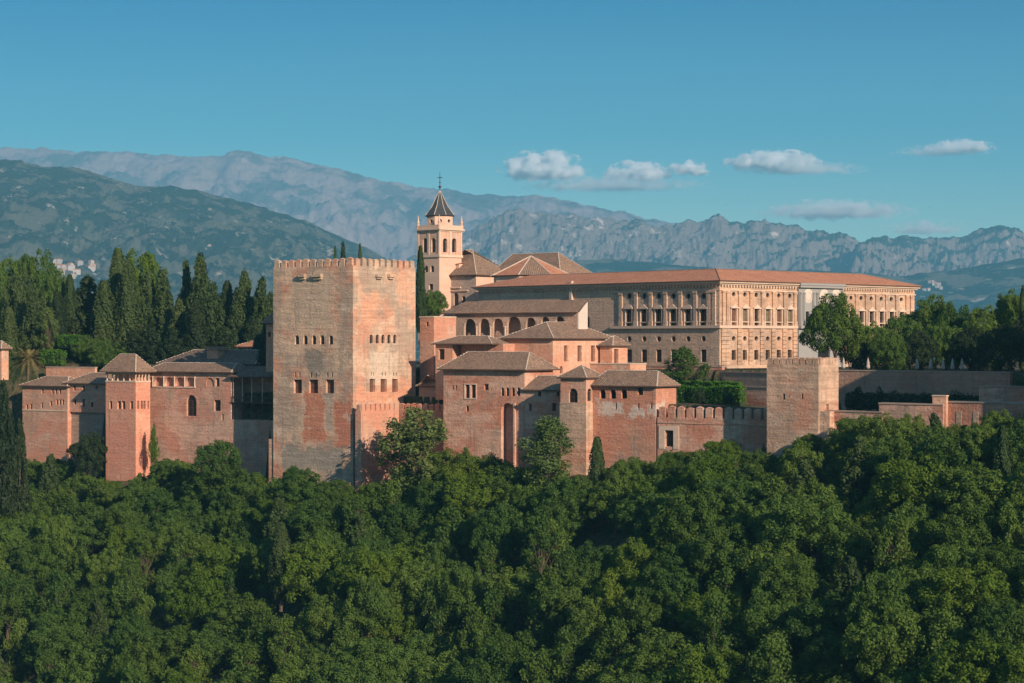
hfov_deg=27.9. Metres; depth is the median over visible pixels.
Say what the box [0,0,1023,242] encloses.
sky
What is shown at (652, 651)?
broadleaf tree
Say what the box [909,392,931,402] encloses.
shrub
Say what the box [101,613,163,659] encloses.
broadleaf tree
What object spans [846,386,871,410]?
shrub
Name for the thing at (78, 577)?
broadleaf tree
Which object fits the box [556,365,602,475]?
loggia tower
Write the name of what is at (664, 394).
window
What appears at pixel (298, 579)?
broadleaf tree
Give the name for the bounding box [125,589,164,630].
broadleaf tree
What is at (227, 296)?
cypress tree
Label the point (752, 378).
garden wall
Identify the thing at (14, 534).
broadleaf tree
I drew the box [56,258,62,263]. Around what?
village house
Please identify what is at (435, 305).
broadleaf tree
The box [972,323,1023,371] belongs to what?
grove tree
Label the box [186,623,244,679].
broadleaf tree
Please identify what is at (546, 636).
broadleaf tree
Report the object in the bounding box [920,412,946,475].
conifer tree
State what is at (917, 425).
broadleaf tree
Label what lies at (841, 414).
parapet wall
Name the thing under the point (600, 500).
broadleaf tree
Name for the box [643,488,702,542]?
broadleaf tree
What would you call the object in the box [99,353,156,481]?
pavilion tower
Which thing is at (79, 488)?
broadleaf tree
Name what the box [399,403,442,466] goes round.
battlemented rampart
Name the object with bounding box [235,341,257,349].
garden house
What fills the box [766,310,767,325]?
window
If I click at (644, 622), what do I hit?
broadleaf tree
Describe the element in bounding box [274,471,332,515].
broadleaf tree
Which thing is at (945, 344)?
grove tree
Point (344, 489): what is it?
broadleaf tree
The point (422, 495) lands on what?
broadleaf tree
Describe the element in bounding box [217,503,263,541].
broadleaf tree
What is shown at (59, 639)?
broadleaf tree
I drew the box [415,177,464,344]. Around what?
bell tower
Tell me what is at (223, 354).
dark roofed hall
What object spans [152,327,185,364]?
conifer tree
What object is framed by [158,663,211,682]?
broadleaf tree
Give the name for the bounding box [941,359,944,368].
closed parasol
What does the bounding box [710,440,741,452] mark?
broadleaf tree
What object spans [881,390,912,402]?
shrub
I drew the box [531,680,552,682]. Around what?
broadleaf tree
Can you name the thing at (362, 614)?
broadleaf tree
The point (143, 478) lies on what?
broadleaf tree
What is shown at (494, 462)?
broadleaf tree
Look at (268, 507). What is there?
broadleaf tree
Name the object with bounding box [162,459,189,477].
broadleaf tree
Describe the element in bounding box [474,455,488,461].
broadleaf tree
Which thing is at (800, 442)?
broadleaf tree
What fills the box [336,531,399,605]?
broadleaf tree
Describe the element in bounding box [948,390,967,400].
shrub
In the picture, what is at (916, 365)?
closed parasol
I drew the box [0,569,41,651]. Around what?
broadleaf tree
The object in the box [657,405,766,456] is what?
battlemented curtain wall
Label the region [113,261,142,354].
cypress tree
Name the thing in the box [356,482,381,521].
broadleaf tree
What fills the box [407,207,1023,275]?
rocky ridge
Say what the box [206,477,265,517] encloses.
broadleaf tree
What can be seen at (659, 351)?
window
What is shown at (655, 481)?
broadleaf tree
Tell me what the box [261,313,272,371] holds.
eaved house
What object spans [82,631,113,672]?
broadleaf tree
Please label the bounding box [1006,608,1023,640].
broadleaf tree
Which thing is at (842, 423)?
broadleaf tree
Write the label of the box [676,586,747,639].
broadleaf tree
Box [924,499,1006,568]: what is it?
broadleaf tree
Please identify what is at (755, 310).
window
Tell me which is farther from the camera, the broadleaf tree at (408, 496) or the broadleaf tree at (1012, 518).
the broadleaf tree at (408, 496)
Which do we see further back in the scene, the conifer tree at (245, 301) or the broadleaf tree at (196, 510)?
the conifer tree at (245, 301)
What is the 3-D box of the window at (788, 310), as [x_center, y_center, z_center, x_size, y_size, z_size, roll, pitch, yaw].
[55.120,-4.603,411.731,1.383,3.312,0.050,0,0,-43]
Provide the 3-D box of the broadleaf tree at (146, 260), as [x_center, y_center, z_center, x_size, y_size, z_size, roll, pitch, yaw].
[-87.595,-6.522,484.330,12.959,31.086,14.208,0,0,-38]
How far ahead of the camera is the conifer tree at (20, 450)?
407.28 m
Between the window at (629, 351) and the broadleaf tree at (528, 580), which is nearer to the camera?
the broadleaf tree at (528, 580)
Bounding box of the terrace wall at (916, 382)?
[838,370,1013,410]
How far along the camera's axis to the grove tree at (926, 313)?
390.04 m
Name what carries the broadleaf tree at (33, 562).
on the ground
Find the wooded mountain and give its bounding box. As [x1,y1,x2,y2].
[0,159,419,360]
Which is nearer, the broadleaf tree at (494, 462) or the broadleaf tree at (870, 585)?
the broadleaf tree at (870, 585)
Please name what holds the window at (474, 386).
in the red palace house at (483, 404)
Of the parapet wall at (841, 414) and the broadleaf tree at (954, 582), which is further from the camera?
the parapet wall at (841, 414)
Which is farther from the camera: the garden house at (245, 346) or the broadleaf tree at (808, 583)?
the garden house at (245, 346)
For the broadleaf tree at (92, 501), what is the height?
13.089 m
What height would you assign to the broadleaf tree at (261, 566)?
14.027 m
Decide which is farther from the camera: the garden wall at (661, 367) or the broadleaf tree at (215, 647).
the garden wall at (661, 367)
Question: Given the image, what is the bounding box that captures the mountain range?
[0,147,675,260]
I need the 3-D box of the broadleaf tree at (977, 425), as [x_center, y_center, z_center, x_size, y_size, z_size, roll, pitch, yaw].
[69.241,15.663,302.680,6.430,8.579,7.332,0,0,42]
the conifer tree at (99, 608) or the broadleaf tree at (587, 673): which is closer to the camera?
the broadleaf tree at (587, 673)
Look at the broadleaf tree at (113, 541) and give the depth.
379.78 m
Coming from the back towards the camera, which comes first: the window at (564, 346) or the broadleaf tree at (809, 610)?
the window at (564, 346)
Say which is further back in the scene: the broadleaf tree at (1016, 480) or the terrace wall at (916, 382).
the terrace wall at (916, 382)
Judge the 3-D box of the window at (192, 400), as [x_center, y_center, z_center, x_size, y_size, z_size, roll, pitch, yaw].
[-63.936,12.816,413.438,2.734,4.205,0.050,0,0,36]
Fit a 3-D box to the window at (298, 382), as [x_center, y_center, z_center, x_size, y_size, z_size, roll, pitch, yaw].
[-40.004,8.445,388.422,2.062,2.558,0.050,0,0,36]
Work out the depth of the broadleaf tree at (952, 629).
254.57 m
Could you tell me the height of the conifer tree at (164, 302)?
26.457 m
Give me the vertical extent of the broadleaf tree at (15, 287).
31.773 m
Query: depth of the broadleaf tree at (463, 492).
353.61 m
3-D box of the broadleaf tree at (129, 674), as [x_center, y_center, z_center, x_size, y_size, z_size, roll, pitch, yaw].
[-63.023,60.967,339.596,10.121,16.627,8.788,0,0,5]
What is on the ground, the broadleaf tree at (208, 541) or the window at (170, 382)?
the broadleaf tree at (208, 541)
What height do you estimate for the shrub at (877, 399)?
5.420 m
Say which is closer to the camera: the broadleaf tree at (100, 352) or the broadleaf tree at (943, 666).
the broadleaf tree at (943, 666)
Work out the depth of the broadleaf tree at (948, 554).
269.34 m
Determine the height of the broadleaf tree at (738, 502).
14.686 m
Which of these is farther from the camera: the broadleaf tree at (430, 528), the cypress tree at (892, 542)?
the broadleaf tree at (430, 528)
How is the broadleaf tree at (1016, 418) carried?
on the ground
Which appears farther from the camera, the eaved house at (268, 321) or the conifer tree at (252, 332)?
the conifer tree at (252, 332)
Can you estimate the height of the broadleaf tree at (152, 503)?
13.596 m
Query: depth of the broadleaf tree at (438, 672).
313.64 m
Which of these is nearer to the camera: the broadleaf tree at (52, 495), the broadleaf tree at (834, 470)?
the broadleaf tree at (834, 470)
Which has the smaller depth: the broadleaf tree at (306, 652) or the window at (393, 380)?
the broadleaf tree at (306, 652)
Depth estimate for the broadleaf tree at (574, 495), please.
336.53 m
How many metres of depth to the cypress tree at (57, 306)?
459.02 m
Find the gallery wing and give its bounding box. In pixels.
[149,362,272,478]
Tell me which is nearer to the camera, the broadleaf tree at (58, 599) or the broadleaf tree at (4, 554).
the broadleaf tree at (58, 599)
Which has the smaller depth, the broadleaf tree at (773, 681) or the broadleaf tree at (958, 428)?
the broadleaf tree at (773, 681)
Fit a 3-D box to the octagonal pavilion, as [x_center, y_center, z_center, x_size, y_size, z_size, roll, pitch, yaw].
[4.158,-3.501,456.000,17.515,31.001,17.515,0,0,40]
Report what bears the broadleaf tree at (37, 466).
on the ground
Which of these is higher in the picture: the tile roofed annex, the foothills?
the foothills
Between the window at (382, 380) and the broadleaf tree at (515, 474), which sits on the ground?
the broadleaf tree at (515, 474)
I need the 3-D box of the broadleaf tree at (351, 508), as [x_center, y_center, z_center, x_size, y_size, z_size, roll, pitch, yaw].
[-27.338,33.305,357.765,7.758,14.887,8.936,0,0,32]
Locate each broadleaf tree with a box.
[0,255,25,326]
[0,269,46,350]
[0,510,29,529]
[0,511,46,569]
[0,534,31,573]
[0,555,12,599]
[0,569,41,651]
[0,615,36,682]
[0,621,3,648]
[0,664,19,682]
[7,534,72,612]
[13,248,57,345]
[19,490,54,517]
[21,610,95,668]
[27,458,45,486]
[27,480,43,497]
[27,607,71,646]
[32,306,59,349]
[32,564,76,620]
[33,512,71,546]
[33,514,84,571]
[34,646,67,682]
[40,268,65,341]
[40,485,80,516]
[42,457,62,468]
[47,491,78,521]
[53,640,113,682]
[56,459,79,488]
[62,472,105,512]
[63,511,115,560]
[65,552,111,620]
[66,583,125,632]
[70,335,102,362]
[74,477,111,516]
[82,548,127,592]
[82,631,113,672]
[85,506,108,550]
[87,338,127,366]
[91,480,122,490]
[97,483,125,506]
[97,498,149,532]
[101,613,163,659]
[103,524,150,584]
[105,634,167,682]
[109,553,154,619]
[116,519,156,557]
[120,476,167,511]
[120,661,153,682]
[124,472,164,494]
[125,247,168,328]
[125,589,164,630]
[128,527,166,595]
[134,487,187,548]
[147,519,193,570]
[147,624,204,672]
[149,458,184,487]
[149,508,204,543]
[155,558,207,624]
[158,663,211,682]
[159,570,228,630]
[160,477,191,516]
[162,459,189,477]
[164,525,212,577]
[167,484,219,530]
[169,462,197,495]
[176,640,217,682]
[180,470,229,508]
[182,533,219,562]
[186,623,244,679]
[189,538,263,601]
[190,439,243,492]
[190,510,228,543]
[201,592,277,642]
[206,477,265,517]
[210,531,261,592]
[213,663,267,682]
[215,561,252,617]
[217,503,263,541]
[219,468,266,507]
[229,639,270,682]
[230,598,283,681]
[249,537,298,612]
[252,498,296,529]
[254,475,282,522]
[256,475,269,492]
[267,614,308,669]
[269,651,323,682]
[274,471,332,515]
[276,466,320,503]
[280,538,342,607]
[282,497,349,544]
[283,465,304,487]
[290,526,348,595]
[293,593,357,658]
[293,643,338,679]
[307,657,396,682]
[318,636,408,682]
[321,479,355,504]
[325,543,399,603]
[326,495,369,542]
[331,625,364,659]
[332,492,377,547]
[333,574,403,657]
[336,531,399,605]
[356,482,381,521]
[362,479,403,517]
[368,499,430,546]
[369,475,408,539]
[370,602,431,650]
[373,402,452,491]
[375,664,415,682]
[377,658,419,682]
[384,555,453,619]
[385,542,432,601]
[386,530,434,570]
[395,629,460,671]
[397,481,443,513]
[405,473,460,528]
[412,651,466,682]
[419,448,478,480]
[419,516,460,542]
[419,539,465,579]
[422,289,448,315]
[422,676,454,682]
[425,503,474,564]
[436,561,490,632]
[439,458,486,519]
[443,469,511,516]
[448,597,496,679]
[450,641,532,682]
[458,508,503,570]
[465,542,511,590]
[469,501,526,581]
[470,454,515,502]
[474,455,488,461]
[478,462,530,500]
[478,629,554,679]
[479,585,517,662]
[480,566,543,637]
[494,484,542,527]
[503,511,532,567]
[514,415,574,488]
[517,474,551,506]
[517,509,565,592]
[519,645,567,682]
[523,517,574,572]
[525,563,567,659]
[526,480,587,546]
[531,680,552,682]
[532,478,601,533]
[537,569,600,624]
[544,626,587,682]
[555,474,602,524]
[555,540,614,594]
[563,592,632,671]
[574,659,603,682]
[582,566,655,633]
[586,476,638,535]
[587,614,631,673]
[595,653,667,682]
[602,459,648,505]
[607,536,663,590]
[609,456,652,480]
[609,488,676,531]
[614,627,707,681]
[617,587,687,646]
[624,671,671,682]
[626,515,664,569]
[631,474,679,510]
[635,559,707,649]
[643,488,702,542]
[647,455,680,492]
[647,486,731,560]
[650,539,715,617]
[656,450,687,475]
[656,643,752,682]
[662,451,696,461]
[663,346,711,387]
[674,451,740,511]
[676,449,740,487]
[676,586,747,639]
[687,523,756,595]
[695,474,769,531]
[697,562,751,640]
[699,439,741,465]
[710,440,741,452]
[719,511,752,564]
[726,468,788,510]
[730,586,817,657]
[733,535,826,603]
[734,463,777,488]
[738,449,778,473]
[743,626,807,682]
[745,493,811,557]
[745,632,797,682]
[751,553,829,620]
[753,472,787,539]
[762,493,872,576]
[766,675,781,682]
[774,436,818,481]
[775,444,824,484]
[782,477,851,543]
[784,591,860,656]
[796,629,864,682]
[798,291,868,362]
[799,433,822,450]
[820,425,861,468]
[820,446,879,501]
[820,527,865,597]
[825,673,853,682]
[828,415,877,446]
[831,519,897,574]
[839,599,934,680]
[844,569,918,680]
[848,495,891,555]
[855,412,915,485]
[864,433,924,491]
[868,454,969,527]
[874,666,927,682]
[876,560,965,624]
[878,499,939,562]
[883,436,919,515]
[895,431,993,491]
[896,412,929,436]
[905,605,968,682]
[910,423,959,469]
[910,597,965,671]
[917,560,1023,629]
[917,633,1023,682]
[919,538,983,602]
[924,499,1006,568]
[933,461,1020,528]
[944,423,970,437]
[957,595,1021,650]
[960,422,1013,481]
[960,603,1023,680]
[969,419,999,470]
[969,542,1023,599]
[979,409,1015,430]
[992,418,1023,470]
[992,464,1023,517]
[997,491,1023,556]
[997,650,1023,682]
[1005,678,1023,682]
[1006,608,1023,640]
[1010,408,1023,440]
[1018,565,1023,608]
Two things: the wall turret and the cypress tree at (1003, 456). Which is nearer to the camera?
the cypress tree at (1003, 456)
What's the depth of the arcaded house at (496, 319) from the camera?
399.28 m
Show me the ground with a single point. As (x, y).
(600, 532)
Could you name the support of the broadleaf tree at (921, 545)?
on the ground
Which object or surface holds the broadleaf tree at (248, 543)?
on the ground
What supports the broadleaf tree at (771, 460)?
on the ground
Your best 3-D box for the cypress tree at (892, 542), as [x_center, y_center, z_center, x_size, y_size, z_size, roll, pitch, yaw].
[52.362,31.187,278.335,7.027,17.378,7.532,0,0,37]
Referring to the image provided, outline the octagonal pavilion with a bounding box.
[490,256,568,282]
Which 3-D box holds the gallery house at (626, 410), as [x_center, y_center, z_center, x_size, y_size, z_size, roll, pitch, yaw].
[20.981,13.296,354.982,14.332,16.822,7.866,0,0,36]
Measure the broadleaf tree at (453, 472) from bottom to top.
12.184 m
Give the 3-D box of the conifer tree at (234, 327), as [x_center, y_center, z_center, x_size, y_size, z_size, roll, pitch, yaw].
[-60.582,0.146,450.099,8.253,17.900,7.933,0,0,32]
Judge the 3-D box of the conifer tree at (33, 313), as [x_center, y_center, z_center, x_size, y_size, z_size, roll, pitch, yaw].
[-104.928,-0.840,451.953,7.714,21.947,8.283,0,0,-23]
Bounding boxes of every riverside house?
[18,376,73,463]
[63,372,114,475]
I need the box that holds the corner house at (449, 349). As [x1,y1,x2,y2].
[431,335,514,399]
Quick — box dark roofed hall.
[156,346,265,366]
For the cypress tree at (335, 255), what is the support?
on the ground
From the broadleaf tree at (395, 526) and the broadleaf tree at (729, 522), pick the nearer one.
the broadleaf tree at (729, 522)
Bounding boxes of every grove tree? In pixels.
[838,332,872,369]
[863,321,891,364]
[867,327,910,369]
[883,313,925,369]
[903,294,958,368]
[903,329,939,370]
[925,320,963,370]
[932,301,977,368]
[950,326,991,370]
[959,304,1004,369]
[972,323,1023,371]
[990,288,1019,367]
[1013,309,1023,338]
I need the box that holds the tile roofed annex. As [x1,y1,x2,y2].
[415,374,438,402]
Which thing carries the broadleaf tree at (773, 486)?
on the ground
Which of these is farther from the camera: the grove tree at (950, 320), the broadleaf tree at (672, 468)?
the grove tree at (950, 320)
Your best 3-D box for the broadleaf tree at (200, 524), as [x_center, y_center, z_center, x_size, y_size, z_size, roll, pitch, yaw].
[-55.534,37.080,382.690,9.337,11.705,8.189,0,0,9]
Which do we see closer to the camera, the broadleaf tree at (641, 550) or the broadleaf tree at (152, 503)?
the broadleaf tree at (641, 550)
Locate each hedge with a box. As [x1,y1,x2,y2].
[39,349,67,366]
[57,334,85,347]
[676,385,716,404]
[679,379,742,386]
[714,384,747,405]
[844,391,978,408]
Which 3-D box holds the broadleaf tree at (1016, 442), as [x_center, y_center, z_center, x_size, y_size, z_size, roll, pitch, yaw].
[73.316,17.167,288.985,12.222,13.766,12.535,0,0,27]
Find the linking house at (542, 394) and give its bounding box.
[521,375,559,467]
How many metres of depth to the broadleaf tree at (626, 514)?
322.10 m
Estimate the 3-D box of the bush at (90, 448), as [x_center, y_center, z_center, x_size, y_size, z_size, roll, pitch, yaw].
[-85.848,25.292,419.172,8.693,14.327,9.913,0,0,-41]
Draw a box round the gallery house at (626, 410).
[590,370,680,467]
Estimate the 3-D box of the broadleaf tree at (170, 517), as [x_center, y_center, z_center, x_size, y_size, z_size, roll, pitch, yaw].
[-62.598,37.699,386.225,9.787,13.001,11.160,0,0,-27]
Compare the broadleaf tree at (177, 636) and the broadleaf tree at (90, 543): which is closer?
the broadleaf tree at (177, 636)
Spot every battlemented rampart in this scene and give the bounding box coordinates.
[355,402,398,492]
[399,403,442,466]
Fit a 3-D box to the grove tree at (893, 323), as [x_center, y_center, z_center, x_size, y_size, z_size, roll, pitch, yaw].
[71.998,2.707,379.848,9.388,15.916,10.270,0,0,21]
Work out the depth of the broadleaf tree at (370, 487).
369.05 m
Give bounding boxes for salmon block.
[419,316,455,380]
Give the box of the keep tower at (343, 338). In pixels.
[269,257,414,488]
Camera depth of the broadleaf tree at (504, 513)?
336.27 m
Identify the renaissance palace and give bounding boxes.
[471,268,921,367]
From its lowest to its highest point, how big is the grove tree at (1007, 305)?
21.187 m
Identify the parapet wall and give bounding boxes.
[825,410,882,449]
[878,402,943,431]
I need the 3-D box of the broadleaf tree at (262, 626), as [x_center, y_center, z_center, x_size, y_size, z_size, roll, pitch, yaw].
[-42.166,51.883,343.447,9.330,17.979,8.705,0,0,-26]
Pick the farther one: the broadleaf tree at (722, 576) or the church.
the church
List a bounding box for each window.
[156,377,162,385]
[167,377,173,385]
[177,378,183,385]
[188,378,193,385]
[188,395,195,415]
[207,378,213,386]
[216,400,220,410]
[296,380,301,392]
[311,380,317,392]
[328,380,333,392]
[370,379,372,391]
[381,379,384,391]
[392,379,395,391]
[440,349,443,358]
[455,293,457,305]
[467,385,469,397]
[473,385,475,397]
[505,403,512,463]
[528,345,532,351]
[564,346,565,360]
[570,389,577,402]
[577,346,579,360]
[587,389,589,400]
[591,346,592,360]
[628,310,631,325]
[628,349,631,361]
[643,310,646,325]
[643,349,646,361]
[657,310,660,325]
[658,349,660,361]
[662,392,668,397]
[667,430,672,445]
[672,310,675,325]
[687,310,690,325]
[702,310,705,324]
[703,350,705,361]
[732,309,733,324]
[743,309,744,325]
[754,309,756,325]
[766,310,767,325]
[777,310,778,325]
[788,310,789,325]
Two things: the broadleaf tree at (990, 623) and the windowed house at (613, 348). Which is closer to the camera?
the broadleaf tree at (990, 623)
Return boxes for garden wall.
[45,366,97,377]
[646,365,724,369]
[715,371,838,404]
[744,386,766,405]
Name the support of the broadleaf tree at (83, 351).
on the ground
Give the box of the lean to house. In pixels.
[589,363,646,373]
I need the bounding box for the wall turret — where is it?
[932,395,948,428]
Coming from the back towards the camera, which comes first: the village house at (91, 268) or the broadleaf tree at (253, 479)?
the village house at (91, 268)
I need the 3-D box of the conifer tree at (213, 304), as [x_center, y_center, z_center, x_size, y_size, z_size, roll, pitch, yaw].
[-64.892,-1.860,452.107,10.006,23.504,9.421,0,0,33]
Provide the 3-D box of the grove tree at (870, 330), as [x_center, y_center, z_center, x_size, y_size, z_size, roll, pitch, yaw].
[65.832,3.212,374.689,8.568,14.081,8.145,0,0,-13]
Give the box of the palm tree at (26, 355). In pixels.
[10,348,44,381]
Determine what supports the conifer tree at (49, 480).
on the ground
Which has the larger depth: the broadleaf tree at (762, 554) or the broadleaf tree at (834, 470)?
the broadleaf tree at (834, 470)
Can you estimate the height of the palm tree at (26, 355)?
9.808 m
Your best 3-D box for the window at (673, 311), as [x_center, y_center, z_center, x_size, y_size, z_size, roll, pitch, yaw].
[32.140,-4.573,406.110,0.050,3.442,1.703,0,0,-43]
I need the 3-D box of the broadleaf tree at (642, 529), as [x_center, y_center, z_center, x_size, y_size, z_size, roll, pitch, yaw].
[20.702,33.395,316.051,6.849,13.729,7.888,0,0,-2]
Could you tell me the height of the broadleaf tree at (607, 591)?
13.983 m
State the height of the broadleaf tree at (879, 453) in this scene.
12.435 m
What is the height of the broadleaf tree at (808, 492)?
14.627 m
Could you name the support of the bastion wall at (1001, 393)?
on the ground
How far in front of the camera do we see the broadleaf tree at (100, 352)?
437.89 m
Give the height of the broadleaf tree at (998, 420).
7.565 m
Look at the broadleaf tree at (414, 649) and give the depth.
323.48 m
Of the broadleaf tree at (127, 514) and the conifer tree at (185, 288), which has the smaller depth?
the broadleaf tree at (127, 514)
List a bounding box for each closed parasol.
[841,357,845,369]
[915,359,918,368]
[928,358,932,370]
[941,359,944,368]
[950,358,954,370]
[960,359,963,368]
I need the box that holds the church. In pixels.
[449,249,591,316]
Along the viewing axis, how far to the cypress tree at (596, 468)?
346.27 m
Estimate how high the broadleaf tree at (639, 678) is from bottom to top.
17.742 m
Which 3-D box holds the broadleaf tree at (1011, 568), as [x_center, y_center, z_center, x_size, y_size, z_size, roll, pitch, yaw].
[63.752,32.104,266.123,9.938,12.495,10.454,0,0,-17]
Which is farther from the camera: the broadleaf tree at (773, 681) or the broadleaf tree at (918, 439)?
the broadleaf tree at (918, 439)
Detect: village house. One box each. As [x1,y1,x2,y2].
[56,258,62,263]
[75,269,80,274]
[88,265,95,271]
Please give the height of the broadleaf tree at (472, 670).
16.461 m
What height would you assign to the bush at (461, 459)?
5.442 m
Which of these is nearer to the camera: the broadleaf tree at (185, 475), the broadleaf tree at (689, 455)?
the broadleaf tree at (689, 455)
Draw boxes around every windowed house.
[499,321,610,375]
[596,335,630,362]
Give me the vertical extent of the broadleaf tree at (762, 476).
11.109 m
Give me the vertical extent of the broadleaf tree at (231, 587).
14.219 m
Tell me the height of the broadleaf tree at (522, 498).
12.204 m
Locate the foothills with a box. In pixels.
[572,258,1023,359]
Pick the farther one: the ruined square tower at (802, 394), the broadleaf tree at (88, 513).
the broadleaf tree at (88, 513)
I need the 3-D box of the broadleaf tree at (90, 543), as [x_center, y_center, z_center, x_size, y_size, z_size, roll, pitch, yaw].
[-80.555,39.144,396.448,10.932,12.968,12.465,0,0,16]
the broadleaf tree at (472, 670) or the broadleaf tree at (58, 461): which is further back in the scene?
the broadleaf tree at (58, 461)
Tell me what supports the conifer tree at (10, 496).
on the ground
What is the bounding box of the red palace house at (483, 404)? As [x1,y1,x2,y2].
[437,351,559,469]
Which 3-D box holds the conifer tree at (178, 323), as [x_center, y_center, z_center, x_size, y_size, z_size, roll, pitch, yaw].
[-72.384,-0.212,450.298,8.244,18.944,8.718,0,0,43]
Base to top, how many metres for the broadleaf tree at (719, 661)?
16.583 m
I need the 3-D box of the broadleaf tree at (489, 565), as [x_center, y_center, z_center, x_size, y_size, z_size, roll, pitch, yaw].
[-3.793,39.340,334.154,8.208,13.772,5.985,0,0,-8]
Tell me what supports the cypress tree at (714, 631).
on the ground
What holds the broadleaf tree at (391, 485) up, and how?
on the ground
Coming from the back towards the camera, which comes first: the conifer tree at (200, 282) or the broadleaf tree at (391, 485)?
the conifer tree at (200, 282)
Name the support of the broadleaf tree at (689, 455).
on the ground
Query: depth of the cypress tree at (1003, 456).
283.36 m
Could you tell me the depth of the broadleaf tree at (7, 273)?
478.65 m
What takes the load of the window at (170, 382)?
in the gallery wing
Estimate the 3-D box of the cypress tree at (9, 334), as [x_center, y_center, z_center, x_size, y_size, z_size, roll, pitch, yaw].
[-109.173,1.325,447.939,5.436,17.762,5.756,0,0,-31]
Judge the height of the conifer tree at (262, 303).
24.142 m
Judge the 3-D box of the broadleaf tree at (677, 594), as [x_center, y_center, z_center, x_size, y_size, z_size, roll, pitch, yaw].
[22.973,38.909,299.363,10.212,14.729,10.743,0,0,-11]
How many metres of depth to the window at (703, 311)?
400.66 m
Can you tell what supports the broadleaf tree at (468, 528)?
on the ground
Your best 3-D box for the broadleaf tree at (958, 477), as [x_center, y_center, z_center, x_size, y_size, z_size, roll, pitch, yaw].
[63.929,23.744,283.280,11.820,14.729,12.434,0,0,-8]
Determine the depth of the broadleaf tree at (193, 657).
343.31 m
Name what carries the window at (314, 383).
in the keep tower at (343, 338)
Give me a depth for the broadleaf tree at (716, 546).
297.12 m
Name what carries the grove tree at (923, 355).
on the ground
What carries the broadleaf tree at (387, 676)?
on the ground
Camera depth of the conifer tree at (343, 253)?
593.88 m
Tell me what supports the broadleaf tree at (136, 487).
on the ground
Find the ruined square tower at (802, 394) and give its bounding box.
[767,357,837,458]
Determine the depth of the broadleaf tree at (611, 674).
283.60 m
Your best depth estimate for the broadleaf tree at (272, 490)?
374.58 m
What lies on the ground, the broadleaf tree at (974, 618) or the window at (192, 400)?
the broadleaf tree at (974, 618)
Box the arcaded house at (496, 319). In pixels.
[440,300,587,339]
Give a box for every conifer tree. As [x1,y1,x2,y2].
[0,378,23,520]
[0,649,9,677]
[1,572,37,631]
[6,418,33,531]
[17,289,46,362]
[37,453,62,510]
[63,315,86,363]
[75,273,100,340]
[83,597,112,650]
[122,328,146,360]
[135,324,161,363]
[136,269,159,337]
[143,267,174,342]
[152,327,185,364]
[166,297,188,352]
[175,258,191,312]
[184,251,209,337]
[204,280,225,345]
[209,326,237,349]
[226,302,245,347]
[229,268,256,332]
[233,287,237,302]
[243,316,260,342]
[252,276,272,333]
[261,494,297,545]
[340,240,345,258]
[349,514,368,546]
[786,454,829,537]
[824,556,866,648]
[836,434,888,521]
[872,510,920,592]
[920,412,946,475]
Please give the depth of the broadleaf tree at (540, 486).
348.88 m
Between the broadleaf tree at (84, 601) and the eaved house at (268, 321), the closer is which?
the broadleaf tree at (84, 601)
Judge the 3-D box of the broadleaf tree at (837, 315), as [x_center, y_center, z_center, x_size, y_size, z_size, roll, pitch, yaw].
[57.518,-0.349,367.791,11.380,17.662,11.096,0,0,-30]
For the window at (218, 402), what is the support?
in the gallery wing
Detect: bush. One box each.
[65,431,107,476]
[147,424,160,464]
[456,446,476,472]
[484,452,493,468]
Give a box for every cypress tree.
[0,307,21,374]
[49,291,68,349]
[64,274,77,333]
[89,280,117,354]
[107,247,125,337]
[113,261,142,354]
[182,299,210,351]
[221,280,233,326]
[251,335,260,349]
[256,324,265,365]
[267,522,293,611]
[333,246,336,258]
[358,243,361,258]
[415,245,426,333]
[420,568,457,656]
[587,436,605,481]
[694,589,735,681]
[990,425,1013,536]
[1018,285,1023,369]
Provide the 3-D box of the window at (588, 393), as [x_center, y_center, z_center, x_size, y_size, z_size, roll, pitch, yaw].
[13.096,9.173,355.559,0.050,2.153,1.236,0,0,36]
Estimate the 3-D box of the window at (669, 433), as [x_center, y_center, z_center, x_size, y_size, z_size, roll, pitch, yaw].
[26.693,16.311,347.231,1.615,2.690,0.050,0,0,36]
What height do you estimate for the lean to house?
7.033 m
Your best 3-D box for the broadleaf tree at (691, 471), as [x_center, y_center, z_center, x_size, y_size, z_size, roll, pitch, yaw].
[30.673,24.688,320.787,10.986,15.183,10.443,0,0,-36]
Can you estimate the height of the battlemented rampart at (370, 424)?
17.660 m
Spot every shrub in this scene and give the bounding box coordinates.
[693,386,705,405]
[722,391,735,404]
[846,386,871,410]
[871,386,886,410]
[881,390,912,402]
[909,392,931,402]
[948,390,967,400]
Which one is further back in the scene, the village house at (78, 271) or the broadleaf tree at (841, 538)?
the village house at (78, 271)
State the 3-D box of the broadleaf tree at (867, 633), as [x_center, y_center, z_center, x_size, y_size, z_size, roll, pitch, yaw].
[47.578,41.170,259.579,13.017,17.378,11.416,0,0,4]
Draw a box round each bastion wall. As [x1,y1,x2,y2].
[948,401,1023,443]
[978,385,1023,401]
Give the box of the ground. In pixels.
[0,344,1023,682]
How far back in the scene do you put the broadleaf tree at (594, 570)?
312.85 m
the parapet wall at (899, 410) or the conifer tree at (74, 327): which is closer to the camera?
the parapet wall at (899, 410)
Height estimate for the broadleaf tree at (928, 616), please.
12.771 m
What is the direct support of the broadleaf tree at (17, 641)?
on the ground

